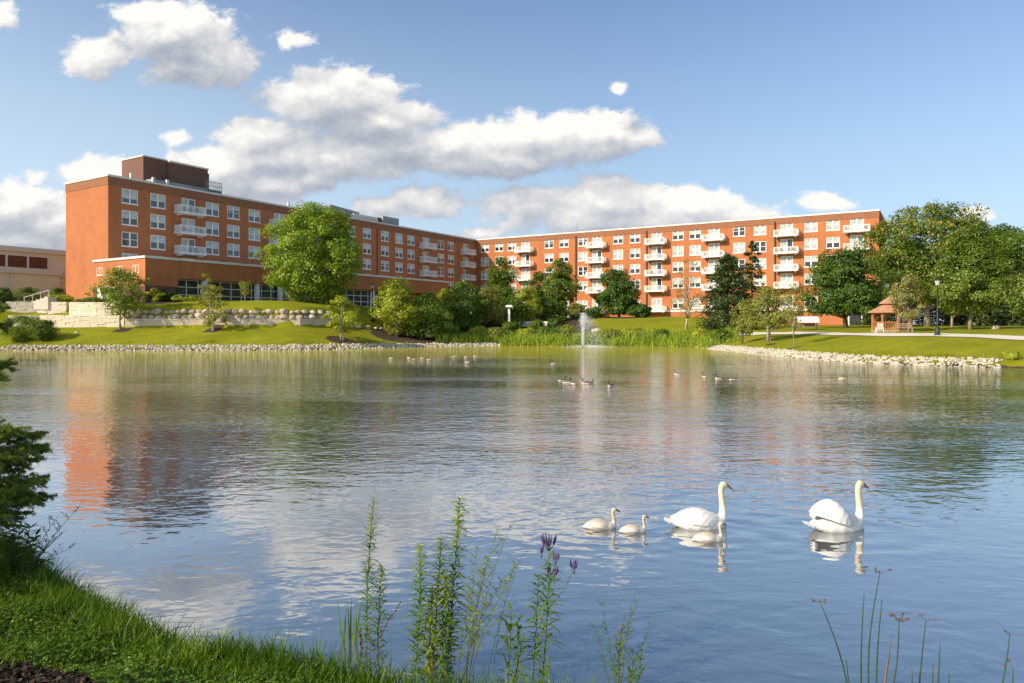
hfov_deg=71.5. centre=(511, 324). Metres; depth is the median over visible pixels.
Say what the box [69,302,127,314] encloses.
stone wall
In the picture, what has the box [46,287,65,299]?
hedge
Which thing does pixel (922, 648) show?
rush
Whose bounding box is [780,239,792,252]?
balcony door
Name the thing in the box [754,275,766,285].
window
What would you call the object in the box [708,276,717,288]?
balcony door
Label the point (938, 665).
rush
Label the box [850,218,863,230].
balcony door
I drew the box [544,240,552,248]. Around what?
window
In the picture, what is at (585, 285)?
window
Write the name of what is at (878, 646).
rush
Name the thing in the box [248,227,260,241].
window
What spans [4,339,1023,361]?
lawn fringe
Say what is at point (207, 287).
sapling tree
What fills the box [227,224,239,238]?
window
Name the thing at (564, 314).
bed shrub
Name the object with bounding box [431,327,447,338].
shore shrub
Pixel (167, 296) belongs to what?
bed shrub
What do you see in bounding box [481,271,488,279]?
window
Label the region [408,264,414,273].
window
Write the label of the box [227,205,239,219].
window
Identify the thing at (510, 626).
willowherb
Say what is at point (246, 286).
sapling tree
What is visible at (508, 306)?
garden light
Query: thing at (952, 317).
shade tree
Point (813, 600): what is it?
rush
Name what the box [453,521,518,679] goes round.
sweet clover
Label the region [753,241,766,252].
window
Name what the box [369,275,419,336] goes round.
ornamental tree
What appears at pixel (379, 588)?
goldenrod
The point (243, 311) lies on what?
boulder
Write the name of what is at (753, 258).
pine tree
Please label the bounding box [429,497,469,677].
goldenrod
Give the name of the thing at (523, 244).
balcony door
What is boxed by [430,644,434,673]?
dry stalk
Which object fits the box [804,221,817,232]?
window
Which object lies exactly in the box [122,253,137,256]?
window
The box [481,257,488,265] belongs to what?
window
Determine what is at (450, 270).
window
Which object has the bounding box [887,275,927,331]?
pear tree
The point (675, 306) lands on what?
window
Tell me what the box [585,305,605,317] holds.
bed shrub
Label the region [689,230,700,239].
window
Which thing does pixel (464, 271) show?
balcony door
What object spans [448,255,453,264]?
window
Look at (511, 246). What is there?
window
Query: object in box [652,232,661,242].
balcony door
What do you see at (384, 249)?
window
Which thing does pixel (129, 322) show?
stone wall
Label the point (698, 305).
window
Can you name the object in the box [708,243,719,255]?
balcony door
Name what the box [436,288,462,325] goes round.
ornamental tree
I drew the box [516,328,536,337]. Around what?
shore shrub
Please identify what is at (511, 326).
shore shrub
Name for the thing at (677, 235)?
window
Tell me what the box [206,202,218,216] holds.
window
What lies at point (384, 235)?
window
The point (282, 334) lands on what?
ground
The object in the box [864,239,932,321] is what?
woodland tree
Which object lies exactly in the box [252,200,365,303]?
maple tree
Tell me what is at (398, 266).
window
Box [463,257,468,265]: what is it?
balcony door
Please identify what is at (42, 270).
beige building
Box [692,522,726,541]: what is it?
cygnet
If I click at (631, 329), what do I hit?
shore shrub
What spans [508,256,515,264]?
window
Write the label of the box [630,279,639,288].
window
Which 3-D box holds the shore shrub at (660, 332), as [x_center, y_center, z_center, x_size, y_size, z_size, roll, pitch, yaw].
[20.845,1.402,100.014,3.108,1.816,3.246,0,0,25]
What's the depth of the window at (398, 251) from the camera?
151.11 m
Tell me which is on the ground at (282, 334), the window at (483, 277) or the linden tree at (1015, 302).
the linden tree at (1015, 302)
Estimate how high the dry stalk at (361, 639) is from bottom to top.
0.335 m
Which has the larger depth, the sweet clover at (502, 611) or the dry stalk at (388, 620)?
the dry stalk at (388, 620)
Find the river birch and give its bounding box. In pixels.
[197,284,229,330]
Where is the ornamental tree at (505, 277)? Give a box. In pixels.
[482,257,519,312]
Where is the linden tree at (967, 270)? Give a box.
[915,223,1020,328]
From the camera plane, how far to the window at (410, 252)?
154.47 m
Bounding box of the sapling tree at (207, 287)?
[197,273,216,301]
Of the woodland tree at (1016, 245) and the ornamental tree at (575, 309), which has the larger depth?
the ornamental tree at (575, 309)
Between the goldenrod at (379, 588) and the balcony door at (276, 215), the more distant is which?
the balcony door at (276, 215)
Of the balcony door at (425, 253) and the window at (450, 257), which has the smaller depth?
the balcony door at (425, 253)
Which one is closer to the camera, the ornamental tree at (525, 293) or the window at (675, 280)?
the ornamental tree at (525, 293)
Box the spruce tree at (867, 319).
[853,284,903,324]
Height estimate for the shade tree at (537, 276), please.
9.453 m
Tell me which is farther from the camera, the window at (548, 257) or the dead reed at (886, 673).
the window at (548, 257)
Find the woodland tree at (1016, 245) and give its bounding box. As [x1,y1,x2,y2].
[994,226,1023,271]
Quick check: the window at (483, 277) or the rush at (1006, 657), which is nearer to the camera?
the rush at (1006, 657)
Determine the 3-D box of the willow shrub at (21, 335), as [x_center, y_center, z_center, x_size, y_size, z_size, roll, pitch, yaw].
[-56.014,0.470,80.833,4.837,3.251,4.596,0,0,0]
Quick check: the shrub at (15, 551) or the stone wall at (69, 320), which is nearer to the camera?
the shrub at (15, 551)
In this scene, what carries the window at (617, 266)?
in the brick apartment wing at (639, 253)
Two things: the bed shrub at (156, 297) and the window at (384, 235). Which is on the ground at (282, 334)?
the bed shrub at (156, 297)
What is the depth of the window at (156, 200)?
105.47 m
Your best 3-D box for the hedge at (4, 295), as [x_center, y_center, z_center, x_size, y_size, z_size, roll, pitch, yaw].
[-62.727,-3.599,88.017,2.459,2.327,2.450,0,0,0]
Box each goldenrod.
[355,495,393,644]
[399,544,437,674]
[415,536,452,673]
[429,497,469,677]
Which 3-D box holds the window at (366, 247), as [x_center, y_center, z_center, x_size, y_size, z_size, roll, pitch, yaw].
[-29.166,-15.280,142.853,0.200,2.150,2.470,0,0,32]
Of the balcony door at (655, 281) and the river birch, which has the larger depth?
the balcony door at (655, 281)
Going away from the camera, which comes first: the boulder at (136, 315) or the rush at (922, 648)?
the rush at (922, 648)
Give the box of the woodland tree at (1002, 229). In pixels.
[987,223,1023,262]
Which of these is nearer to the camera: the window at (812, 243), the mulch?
the mulch
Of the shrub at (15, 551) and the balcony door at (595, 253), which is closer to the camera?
the shrub at (15, 551)
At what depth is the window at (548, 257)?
164.75 m
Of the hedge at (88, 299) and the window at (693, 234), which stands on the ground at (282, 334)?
the hedge at (88, 299)
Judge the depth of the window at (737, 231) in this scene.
142.72 m
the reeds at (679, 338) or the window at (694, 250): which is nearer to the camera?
the reeds at (679, 338)
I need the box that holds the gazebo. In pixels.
[868,296,915,331]
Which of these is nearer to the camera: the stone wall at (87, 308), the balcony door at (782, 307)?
the stone wall at (87, 308)
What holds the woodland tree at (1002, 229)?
on the ground at (282, 334)
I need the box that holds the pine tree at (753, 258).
[740,241,765,326]
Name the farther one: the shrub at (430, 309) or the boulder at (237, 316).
the shrub at (430, 309)
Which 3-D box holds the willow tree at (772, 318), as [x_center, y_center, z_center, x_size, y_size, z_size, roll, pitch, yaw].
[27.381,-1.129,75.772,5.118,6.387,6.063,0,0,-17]
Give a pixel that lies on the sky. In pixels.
(474, 119)
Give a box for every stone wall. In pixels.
[6,301,67,313]
[8,315,124,326]
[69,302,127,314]
[125,318,331,326]
[521,321,547,326]
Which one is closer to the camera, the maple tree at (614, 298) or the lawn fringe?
the lawn fringe
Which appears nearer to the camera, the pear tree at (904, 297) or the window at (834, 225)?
the pear tree at (904, 297)
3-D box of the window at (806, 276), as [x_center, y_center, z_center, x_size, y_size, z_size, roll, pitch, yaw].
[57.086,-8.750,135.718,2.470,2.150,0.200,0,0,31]
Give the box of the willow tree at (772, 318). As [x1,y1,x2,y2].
[738,286,798,341]
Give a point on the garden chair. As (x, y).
(881, 327)
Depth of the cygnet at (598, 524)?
9.74 m
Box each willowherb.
[494,601,533,681]
[621,644,649,682]
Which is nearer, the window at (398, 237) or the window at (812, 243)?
the window at (812, 243)
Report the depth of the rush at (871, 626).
5.35 m
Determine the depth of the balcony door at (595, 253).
158.52 m
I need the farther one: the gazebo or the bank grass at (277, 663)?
the gazebo
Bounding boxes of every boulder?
[131,313,140,317]
[153,308,161,314]
[180,308,187,313]
[194,313,203,317]
[201,308,209,314]
[231,309,238,314]
[234,314,240,318]
[239,308,247,314]
[265,309,273,313]
[279,308,287,313]
[279,314,287,319]
[308,314,315,318]
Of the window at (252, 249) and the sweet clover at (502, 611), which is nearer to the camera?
the sweet clover at (502, 611)
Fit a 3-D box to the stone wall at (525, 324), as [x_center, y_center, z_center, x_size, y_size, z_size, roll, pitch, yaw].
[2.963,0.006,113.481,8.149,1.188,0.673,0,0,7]
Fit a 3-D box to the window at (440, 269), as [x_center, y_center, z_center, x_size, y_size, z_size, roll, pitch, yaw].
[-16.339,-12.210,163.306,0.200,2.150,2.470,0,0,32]
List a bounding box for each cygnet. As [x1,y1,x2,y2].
[583,507,619,529]
[619,515,649,533]
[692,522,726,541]
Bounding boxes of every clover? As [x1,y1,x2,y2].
[0,550,390,682]
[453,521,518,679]
[484,541,530,671]
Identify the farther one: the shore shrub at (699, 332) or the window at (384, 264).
the window at (384, 264)
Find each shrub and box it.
[0,315,40,341]
[0,516,54,577]
[25,319,60,340]
[145,288,165,301]
[161,289,176,300]
[321,289,346,303]
[394,291,459,339]
[398,322,423,336]
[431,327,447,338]
[438,280,493,331]
[466,325,488,334]
[487,327,506,338]
[501,321,520,335]
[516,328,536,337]
[528,319,548,331]
[535,326,558,336]
[547,317,568,331]
[553,300,569,320]
[555,324,578,336]
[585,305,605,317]
[602,329,622,338]
[622,326,644,337]
[626,304,651,316]
[651,329,671,338]
[690,328,714,337]
[711,329,732,342]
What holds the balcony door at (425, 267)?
in the brick apartment wing at (139, 217)
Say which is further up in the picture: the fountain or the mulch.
the fountain
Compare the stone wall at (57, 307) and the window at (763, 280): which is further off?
the window at (763, 280)
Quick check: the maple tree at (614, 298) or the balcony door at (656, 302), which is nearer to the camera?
the maple tree at (614, 298)
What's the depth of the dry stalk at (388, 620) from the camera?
6.20 m
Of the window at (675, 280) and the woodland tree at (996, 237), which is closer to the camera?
the woodland tree at (996, 237)
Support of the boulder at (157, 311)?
on the ground at (282, 334)
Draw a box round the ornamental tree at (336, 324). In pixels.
[321,295,360,340]
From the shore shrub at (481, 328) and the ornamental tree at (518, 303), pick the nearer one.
the shore shrub at (481, 328)
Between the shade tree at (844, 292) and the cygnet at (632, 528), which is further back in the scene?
the shade tree at (844, 292)
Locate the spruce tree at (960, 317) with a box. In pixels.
[932,312,968,325]
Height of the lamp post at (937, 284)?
5.089 m
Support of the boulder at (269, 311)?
on the ground at (282, 334)
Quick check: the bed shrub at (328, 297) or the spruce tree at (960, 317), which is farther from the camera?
the spruce tree at (960, 317)
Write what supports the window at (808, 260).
in the brick apartment wing at (639, 253)
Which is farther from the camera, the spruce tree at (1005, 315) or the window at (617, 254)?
the window at (617, 254)
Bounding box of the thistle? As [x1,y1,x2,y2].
[610,626,626,682]
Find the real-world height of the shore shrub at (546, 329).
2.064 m
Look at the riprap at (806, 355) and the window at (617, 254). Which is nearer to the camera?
the riprap at (806, 355)
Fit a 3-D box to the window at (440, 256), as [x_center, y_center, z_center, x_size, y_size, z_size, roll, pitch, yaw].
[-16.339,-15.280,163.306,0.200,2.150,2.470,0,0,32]
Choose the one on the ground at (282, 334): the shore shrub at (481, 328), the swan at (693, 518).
the shore shrub at (481, 328)
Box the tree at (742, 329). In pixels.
[730,300,753,343]
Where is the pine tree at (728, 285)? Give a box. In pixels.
[695,253,759,330]
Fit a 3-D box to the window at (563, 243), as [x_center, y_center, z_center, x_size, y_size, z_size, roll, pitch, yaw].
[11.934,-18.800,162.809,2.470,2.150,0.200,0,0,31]
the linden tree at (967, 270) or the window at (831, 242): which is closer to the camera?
the linden tree at (967, 270)
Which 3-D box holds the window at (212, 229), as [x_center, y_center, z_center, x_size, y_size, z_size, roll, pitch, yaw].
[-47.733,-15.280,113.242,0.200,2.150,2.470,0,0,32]
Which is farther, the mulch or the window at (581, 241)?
the window at (581, 241)
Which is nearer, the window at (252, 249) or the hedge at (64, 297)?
the hedge at (64, 297)
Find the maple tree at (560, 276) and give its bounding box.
[541,258,583,307]
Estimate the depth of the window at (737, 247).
142.58 m
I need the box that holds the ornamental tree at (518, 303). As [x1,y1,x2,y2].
[501,297,529,325]
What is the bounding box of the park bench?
[892,323,912,332]
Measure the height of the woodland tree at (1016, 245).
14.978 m
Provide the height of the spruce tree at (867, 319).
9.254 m
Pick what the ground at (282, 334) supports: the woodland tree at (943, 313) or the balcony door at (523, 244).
the woodland tree at (943, 313)
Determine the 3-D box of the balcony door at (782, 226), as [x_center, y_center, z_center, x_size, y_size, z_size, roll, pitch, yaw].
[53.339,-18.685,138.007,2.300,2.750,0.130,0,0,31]
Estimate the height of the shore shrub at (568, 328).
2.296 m
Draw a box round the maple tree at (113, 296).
[84,266,149,329]
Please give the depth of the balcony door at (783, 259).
137.99 m
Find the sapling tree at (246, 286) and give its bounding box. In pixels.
[239,281,251,300]
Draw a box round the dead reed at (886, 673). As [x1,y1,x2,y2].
[884,635,891,682]
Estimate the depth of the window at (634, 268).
153.94 m
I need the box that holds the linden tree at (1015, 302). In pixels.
[999,273,1023,318]
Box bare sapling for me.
[20,506,79,568]
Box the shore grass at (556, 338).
[435,329,596,345]
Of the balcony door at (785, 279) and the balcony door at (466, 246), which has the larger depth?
the balcony door at (466, 246)
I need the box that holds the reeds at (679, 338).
[585,326,739,347]
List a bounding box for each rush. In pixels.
[811,599,847,682]
[860,594,863,682]
[867,567,891,682]
[875,600,881,682]
[889,612,908,682]
[918,614,935,682]
[937,645,940,682]
[1000,659,1013,682]
[1002,629,1009,682]
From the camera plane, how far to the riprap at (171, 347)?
78.93 m
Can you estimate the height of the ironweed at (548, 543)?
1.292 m
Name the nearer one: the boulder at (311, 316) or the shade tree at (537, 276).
the boulder at (311, 316)
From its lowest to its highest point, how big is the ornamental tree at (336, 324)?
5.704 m
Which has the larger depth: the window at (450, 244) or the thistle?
the window at (450, 244)
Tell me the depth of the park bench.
68.74 m
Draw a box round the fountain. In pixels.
[561,313,615,347]
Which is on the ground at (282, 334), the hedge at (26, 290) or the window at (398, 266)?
the hedge at (26, 290)
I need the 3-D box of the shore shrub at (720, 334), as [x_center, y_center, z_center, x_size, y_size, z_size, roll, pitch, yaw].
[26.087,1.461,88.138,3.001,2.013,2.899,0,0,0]
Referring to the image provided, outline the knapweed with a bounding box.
[589,587,656,682]
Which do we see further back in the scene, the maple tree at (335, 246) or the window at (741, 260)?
the window at (741, 260)
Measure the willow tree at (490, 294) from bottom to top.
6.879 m
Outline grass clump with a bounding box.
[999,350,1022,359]
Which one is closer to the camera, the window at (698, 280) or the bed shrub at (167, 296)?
the bed shrub at (167, 296)
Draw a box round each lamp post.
[371,283,374,320]
[934,277,940,334]
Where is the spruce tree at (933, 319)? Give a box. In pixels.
[907,307,962,324]
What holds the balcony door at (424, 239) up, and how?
in the brick apartment wing at (139, 217)
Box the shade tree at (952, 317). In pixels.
[931,287,962,326]
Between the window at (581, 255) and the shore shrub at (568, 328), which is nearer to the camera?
the shore shrub at (568, 328)
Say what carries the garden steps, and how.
on the ground at (282, 334)
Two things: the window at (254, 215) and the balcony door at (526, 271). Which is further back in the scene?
the balcony door at (526, 271)
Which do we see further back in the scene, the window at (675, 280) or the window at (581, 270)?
the window at (581, 270)
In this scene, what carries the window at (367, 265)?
in the brick apartment wing at (139, 217)
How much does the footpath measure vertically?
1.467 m
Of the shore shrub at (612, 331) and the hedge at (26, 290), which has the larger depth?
the shore shrub at (612, 331)
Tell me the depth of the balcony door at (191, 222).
109.96 m
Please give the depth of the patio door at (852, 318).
131.71 m
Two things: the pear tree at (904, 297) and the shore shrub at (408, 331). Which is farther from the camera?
the shore shrub at (408, 331)
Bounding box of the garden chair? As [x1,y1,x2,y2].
[875,323,883,332]
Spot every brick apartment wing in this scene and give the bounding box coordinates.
[64,155,476,310]
[476,209,885,324]
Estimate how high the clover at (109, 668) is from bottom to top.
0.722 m
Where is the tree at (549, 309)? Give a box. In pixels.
[533,296,563,320]
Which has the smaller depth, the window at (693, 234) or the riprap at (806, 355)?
the riprap at (806, 355)
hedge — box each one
[0,287,15,302]
[9,286,45,299]
[45,294,74,300]
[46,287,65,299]
[76,297,107,301]
[170,294,204,300]
[373,298,392,308]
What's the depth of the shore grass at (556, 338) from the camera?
98.12 m
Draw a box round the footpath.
[738,332,1023,339]
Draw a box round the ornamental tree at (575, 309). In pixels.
[567,303,587,318]
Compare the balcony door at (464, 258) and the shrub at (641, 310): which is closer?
the shrub at (641, 310)
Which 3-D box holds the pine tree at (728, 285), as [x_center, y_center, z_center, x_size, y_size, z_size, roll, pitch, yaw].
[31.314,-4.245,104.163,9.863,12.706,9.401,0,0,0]
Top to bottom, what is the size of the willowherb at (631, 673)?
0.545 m
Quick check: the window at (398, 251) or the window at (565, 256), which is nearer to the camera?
the window at (398, 251)
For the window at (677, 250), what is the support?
in the brick apartment wing at (639, 253)
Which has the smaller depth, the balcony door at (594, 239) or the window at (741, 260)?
the window at (741, 260)
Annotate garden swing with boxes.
[794,317,818,329]
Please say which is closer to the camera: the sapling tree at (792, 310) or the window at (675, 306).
the sapling tree at (792, 310)
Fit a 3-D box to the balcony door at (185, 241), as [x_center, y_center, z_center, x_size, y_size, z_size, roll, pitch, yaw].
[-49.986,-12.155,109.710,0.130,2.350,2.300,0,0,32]
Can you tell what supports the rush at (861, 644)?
on the ground at (282, 334)
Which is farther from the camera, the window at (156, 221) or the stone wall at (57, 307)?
the window at (156, 221)
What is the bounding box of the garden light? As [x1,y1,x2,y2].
[505,305,512,321]
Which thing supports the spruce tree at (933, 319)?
on the ground at (282, 334)
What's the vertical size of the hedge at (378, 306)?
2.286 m
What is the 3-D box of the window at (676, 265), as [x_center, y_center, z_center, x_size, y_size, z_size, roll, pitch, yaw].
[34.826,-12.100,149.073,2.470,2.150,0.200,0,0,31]
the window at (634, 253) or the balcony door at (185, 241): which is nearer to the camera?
the balcony door at (185, 241)
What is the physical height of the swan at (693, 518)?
0.701 m
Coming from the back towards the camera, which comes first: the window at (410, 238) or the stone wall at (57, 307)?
the window at (410, 238)
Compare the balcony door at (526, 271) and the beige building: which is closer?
the beige building
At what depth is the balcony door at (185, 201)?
109.96 m
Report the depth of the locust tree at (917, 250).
98.01 m
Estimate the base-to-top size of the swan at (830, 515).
0.730 m
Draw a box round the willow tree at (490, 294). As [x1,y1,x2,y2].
[473,287,507,328]
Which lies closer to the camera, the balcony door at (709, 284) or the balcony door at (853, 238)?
the balcony door at (853, 238)
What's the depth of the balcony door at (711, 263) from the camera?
145.54 m
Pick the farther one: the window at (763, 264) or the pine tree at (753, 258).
the window at (763, 264)
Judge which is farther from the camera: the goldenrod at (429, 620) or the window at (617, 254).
the window at (617, 254)
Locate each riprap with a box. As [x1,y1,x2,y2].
[0,342,500,350]
[696,344,1002,367]
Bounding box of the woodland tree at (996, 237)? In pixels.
[984,229,1011,263]
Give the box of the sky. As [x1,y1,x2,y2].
[0,0,1023,323]
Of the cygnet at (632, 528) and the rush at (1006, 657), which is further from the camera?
the cygnet at (632, 528)
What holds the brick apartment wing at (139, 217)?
on the ground at (282, 334)
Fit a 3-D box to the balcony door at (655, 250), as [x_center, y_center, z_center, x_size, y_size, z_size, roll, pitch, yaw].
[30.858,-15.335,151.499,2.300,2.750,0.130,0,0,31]
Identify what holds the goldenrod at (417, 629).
on the ground at (282, 334)
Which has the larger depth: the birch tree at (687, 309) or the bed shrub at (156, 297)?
the birch tree at (687, 309)
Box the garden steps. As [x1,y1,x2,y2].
[23,290,55,308]
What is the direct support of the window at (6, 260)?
in the beige building
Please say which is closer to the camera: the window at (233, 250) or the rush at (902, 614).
the rush at (902, 614)
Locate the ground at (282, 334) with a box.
[0,300,1023,682]
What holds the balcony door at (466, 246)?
in the brick apartment wing at (139, 217)
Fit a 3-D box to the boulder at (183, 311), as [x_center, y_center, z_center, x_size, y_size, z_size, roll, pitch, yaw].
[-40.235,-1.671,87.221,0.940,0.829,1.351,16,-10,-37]
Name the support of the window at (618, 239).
in the brick apartment wing at (639, 253)
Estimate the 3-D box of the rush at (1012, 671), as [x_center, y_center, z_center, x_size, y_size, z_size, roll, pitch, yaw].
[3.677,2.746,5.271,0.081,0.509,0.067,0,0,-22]
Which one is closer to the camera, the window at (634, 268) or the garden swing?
the garden swing
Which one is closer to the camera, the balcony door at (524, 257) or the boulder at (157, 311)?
the boulder at (157, 311)
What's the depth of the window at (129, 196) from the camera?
101.90 m
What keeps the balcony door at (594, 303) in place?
in the brick apartment wing at (639, 253)
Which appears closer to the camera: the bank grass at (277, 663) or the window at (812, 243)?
the bank grass at (277, 663)
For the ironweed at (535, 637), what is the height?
0.957 m
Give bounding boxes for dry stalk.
[358,628,362,648]
[375,601,400,645]
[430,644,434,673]
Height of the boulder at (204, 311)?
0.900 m
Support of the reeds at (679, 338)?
on the ground at (282, 334)
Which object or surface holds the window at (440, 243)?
in the brick apartment wing at (139, 217)
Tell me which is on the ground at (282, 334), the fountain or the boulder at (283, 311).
the boulder at (283, 311)
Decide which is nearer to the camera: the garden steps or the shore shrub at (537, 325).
the garden steps
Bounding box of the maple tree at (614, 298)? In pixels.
[594,267,641,316]
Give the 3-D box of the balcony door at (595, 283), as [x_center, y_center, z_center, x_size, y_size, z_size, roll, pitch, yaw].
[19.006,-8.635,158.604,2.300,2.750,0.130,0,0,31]
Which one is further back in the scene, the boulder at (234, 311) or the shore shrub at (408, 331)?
the shore shrub at (408, 331)
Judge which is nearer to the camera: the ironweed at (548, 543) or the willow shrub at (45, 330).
the ironweed at (548, 543)
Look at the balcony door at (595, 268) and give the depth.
158.75 m
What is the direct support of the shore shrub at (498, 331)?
on the ground at (282, 334)
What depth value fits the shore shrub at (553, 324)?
106.29 m
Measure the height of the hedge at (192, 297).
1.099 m
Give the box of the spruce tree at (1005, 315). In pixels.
[985,262,1023,325]
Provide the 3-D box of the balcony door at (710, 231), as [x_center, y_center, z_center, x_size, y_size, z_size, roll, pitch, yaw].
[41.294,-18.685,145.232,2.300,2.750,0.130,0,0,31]
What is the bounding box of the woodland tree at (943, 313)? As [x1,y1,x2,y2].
[921,257,959,324]
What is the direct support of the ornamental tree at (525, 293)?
on the ground at (282, 334)
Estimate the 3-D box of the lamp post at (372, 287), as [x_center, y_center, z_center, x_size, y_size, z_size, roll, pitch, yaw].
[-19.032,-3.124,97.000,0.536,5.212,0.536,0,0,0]
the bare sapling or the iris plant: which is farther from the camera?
the bare sapling
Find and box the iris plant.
[337,596,362,642]
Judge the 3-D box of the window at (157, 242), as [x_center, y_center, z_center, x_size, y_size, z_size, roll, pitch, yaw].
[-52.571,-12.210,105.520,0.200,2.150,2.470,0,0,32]
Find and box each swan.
[664,481,732,529]
[802,480,868,532]
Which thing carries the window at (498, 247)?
in the brick apartment wing at (639, 253)
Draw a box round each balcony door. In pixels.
[182,198,194,212]
[182,218,194,232]
[182,238,194,252]
[274,213,284,223]
[423,237,428,246]
[423,251,428,260]
[423,265,428,274]
[463,244,468,252]
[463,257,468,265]
[463,269,468,277]
[521,241,529,250]
[521,254,529,265]
[521,268,529,279]
[592,236,601,246]
[592,250,601,261]
[592,265,601,275]
[592,280,601,291]
[592,299,599,306]
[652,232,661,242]
[652,246,661,258]
[652,262,661,274]
[652,278,661,290]
[652,298,661,309]
[708,228,719,239]
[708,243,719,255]
[708,259,719,272]
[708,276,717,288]
[780,223,792,234]
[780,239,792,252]
[780,256,792,269]
[780,273,792,286]
[780,295,792,308]
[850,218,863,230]
[850,234,863,248]
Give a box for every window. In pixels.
[0,253,49,269]
[121,210,138,226]
[121,232,138,247]
[122,188,138,205]
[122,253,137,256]
[150,193,165,209]
[150,214,165,229]
[150,235,165,250]
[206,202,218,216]
[206,221,219,236]
[206,241,219,255]
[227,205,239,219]
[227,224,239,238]
[227,243,239,257]
[248,209,259,222]
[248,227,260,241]
[249,246,260,259]
[363,228,370,239]
[363,243,370,254]
[363,258,370,269]
[381,231,388,241]
[381,246,388,256]
[381,261,388,271]
[395,233,402,243]
[395,248,402,258]
[395,262,402,272]
[407,235,414,245]
[408,249,414,259]
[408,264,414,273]
[438,240,443,249]
[438,253,443,262]
[438,267,443,276]
[448,242,453,251]
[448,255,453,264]
[448,268,453,277]
[481,244,488,252]
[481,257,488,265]
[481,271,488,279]
[495,243,502,251]
[508,243,515,250]
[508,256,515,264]
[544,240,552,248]
[545,253,552,262]
[559,239,568,247]
[559,253,568,261]
[578,237,587,246]
[578,251,587,260]
[578,266,587,275]
[578,281,587,290]
[578,300,587,309]
[613,235,622,243]
[613,249,622,259]
[613,265,622,271]
[630,234,639,242]
[630,248,639,258]
[630,264,639,273]
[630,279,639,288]
[672,231,683,240]
[672,246,683,256]
[672,262,683,272]
[672,278,683,288]
[672,299,683,308]
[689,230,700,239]
[689,245,700,255]
[689,261,700,271]
[689,277,700,287]
[689,298,700,308]
[733,227,744,236]
[733,242,744,253]
[736,259,744,267]
[753,225,766,235]
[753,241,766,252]
[754,258,766,268]
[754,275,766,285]
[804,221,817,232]
[804,238,817,249]
[804,256,817,266]
[804,274,817,284]
[826,220,839,230]
[826,237,839,248]
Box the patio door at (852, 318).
[848,313,869,324]
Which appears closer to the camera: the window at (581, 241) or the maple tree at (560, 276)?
the maple tree at (560, 276)
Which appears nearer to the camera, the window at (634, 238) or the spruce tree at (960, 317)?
the spruce tree at (960, 317)
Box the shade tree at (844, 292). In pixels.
[792,247,897,327]
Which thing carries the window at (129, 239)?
in the brick apartment wing at (139, 217)
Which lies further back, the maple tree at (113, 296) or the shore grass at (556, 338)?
the shore grass at (556, 338)
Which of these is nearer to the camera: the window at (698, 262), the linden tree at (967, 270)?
the linden tree at (967, 270)
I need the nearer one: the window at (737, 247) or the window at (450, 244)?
the window at (737, 247)
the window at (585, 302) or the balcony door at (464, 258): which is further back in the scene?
the balcony door at (464, 258)
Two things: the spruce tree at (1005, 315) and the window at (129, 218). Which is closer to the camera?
the spruce tree at (1005, 315)
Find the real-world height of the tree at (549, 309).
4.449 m
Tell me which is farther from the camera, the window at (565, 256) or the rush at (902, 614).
the window at (565, 256)
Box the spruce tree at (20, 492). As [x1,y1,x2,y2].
[0,302,58,530]
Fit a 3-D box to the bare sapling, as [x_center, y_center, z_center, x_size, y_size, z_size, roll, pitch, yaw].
[-4.865,2.282,7.388,0.684,0.782,0.467,0,0,0]
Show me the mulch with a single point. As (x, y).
(41, 675)
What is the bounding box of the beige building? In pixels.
[0,245,65,299]
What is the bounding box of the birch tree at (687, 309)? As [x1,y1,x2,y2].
[668,257,704,328]
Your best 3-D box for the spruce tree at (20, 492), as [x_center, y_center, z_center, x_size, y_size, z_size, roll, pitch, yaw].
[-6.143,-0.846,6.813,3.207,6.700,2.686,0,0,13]
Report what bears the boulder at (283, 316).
on the stone wall at (129, 322)
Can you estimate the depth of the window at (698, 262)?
147.14 m
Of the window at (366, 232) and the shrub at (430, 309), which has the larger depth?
the window at (366, 232)
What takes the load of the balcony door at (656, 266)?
in the brick apartment wing at (639, 253)
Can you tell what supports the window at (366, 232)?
in the brick apartment wing at (139, 217)
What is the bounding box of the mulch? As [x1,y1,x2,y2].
[0,657,100,682]
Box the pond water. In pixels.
[0,345,1023,682]
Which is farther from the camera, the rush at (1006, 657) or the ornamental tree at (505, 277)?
the ornamental tree at (505, 277)
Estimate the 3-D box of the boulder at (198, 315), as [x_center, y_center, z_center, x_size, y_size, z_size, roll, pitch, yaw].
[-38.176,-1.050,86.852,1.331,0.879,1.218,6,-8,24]
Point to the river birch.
(210, 304)
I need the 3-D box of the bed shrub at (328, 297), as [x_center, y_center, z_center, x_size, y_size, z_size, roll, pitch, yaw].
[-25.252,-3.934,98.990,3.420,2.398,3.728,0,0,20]
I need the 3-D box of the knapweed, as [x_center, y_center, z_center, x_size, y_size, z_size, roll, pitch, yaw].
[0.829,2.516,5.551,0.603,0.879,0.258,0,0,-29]
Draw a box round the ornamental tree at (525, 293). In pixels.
[508,285,543,320]
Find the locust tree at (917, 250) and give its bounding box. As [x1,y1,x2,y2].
[852,201,1001,326]
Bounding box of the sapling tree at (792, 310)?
[779,283,810,346]
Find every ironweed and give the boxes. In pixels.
[521,574,549,678]
[525,532,577,682]
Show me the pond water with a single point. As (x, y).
(220, 491)
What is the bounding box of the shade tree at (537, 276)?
[522,271,552,314]
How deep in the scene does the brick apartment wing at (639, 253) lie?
148.66 m
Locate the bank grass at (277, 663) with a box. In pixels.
[0,526,647,682]
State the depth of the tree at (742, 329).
79.78 m
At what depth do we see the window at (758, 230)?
140.47 m

